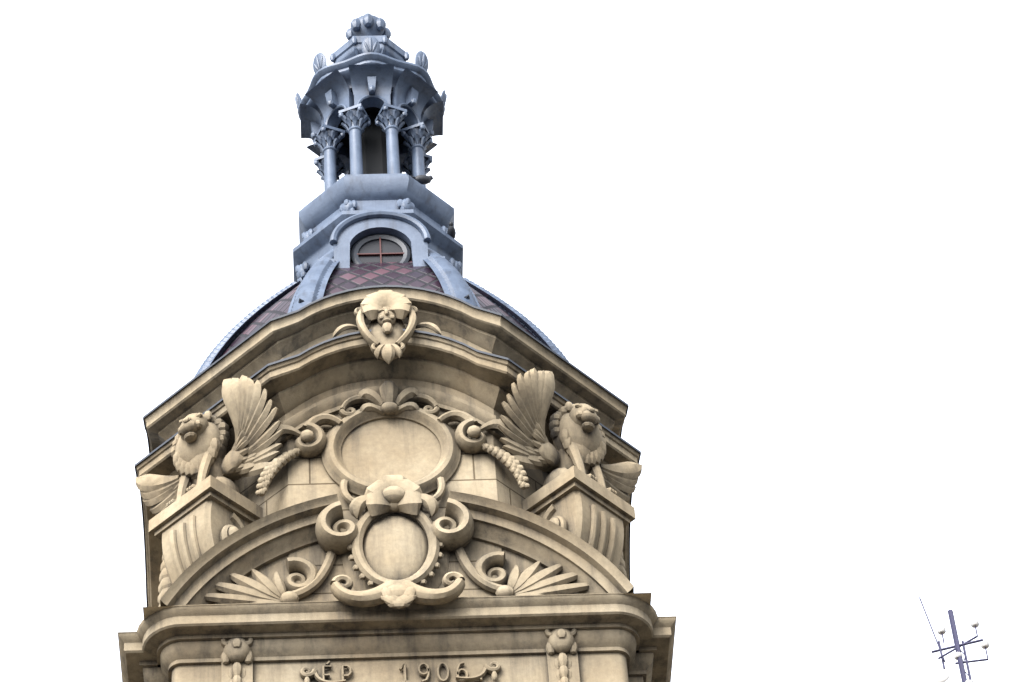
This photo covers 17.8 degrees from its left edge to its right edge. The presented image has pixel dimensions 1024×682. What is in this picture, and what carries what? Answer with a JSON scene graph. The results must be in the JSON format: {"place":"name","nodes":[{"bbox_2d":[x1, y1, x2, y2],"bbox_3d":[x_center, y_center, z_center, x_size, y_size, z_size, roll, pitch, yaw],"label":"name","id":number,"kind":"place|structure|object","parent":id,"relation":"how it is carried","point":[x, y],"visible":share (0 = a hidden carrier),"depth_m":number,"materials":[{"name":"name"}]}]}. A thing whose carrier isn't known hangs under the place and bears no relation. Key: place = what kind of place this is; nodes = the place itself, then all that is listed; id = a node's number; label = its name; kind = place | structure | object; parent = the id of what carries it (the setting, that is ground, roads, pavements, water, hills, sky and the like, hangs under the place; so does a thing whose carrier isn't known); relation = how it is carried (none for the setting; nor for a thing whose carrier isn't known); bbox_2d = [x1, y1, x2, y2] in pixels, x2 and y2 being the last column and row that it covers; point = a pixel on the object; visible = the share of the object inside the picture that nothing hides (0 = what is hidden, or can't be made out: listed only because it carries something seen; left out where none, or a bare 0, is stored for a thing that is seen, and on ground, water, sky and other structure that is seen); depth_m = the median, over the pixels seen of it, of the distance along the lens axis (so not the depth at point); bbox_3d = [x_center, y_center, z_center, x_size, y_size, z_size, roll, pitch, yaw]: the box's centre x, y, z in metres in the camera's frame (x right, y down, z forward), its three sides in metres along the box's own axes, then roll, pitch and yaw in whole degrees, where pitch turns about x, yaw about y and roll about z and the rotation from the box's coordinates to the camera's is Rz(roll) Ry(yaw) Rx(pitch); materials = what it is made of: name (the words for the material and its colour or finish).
{"place":"outdoors","nodes":[
{"label":"outdoors","id":0,"kind":"place"},
{"bbox_2d":[0,0,1023,681],"label":"sky","id":1,"kind":"structure","parent":0,"point":[787,236],"materials":[{"name":"white"}]},
{"label":"ground","id":2,"kind":"structure","parent":0,"visible":0},
{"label":"far building","id":3,"kind":"object","parent":2,"relation":"on","visible":0},
{"bbox_2d":[915,586,988,681],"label":"utility pole","id":4,"kind":"object","parent":3,"relation":"on","point":[940,675],"visible":1,"depth_m":118.12,"materials":[{"name":"grey metal"}]},
{"bbox_3d":[-0.492,20.854,30.196,30.000,17.400,12.000,-1,-46,-3],"label":"building mass","id":5,"kind":"object","parent":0,"visible":0},
{"bbox_2d":[118,287,675,681],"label":"building facade","id":6,"kind":"structure","parent":5,"relation":"on","point":[387,498],"depth_m":37.29,"materials":[{"name":"beige stone"}]},
{"bbox_2d":[219,261,533,357],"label":"dome tiles","id":7,"kind":"object","parent":6,"relation":"on","point":[373,274],"visible":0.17,"depth_m":41.08,"materials":[{"name":"brown tile"}]},
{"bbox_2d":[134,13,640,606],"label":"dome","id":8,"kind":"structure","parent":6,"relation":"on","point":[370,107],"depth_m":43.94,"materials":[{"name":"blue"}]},
{"bbox_2d":[411,175,433,183],"bbox_3d":[-1.249,-2.208,44.190,0.423,0.190,0.130,13,-48,-17],"label":"pigeon","id":9,"kind":"object","parent":8,"relation":"on","point":[423,179],"visible":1,"depth_m":44.14,"materials":[{"name":"grey"}]},
{"bbox_2d":[447,222,455,238],"bbox_3d":[-0.810,-1.419,43.692,0.120,0.168,0.372,-3,-46,-2],"label":"pigeon","id":10,"kind":"object","parent":8,"relation":"on","point":[451,231],"visible":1,"depth_m":43.59,"materials":[{"name":"grey"}]}
]}

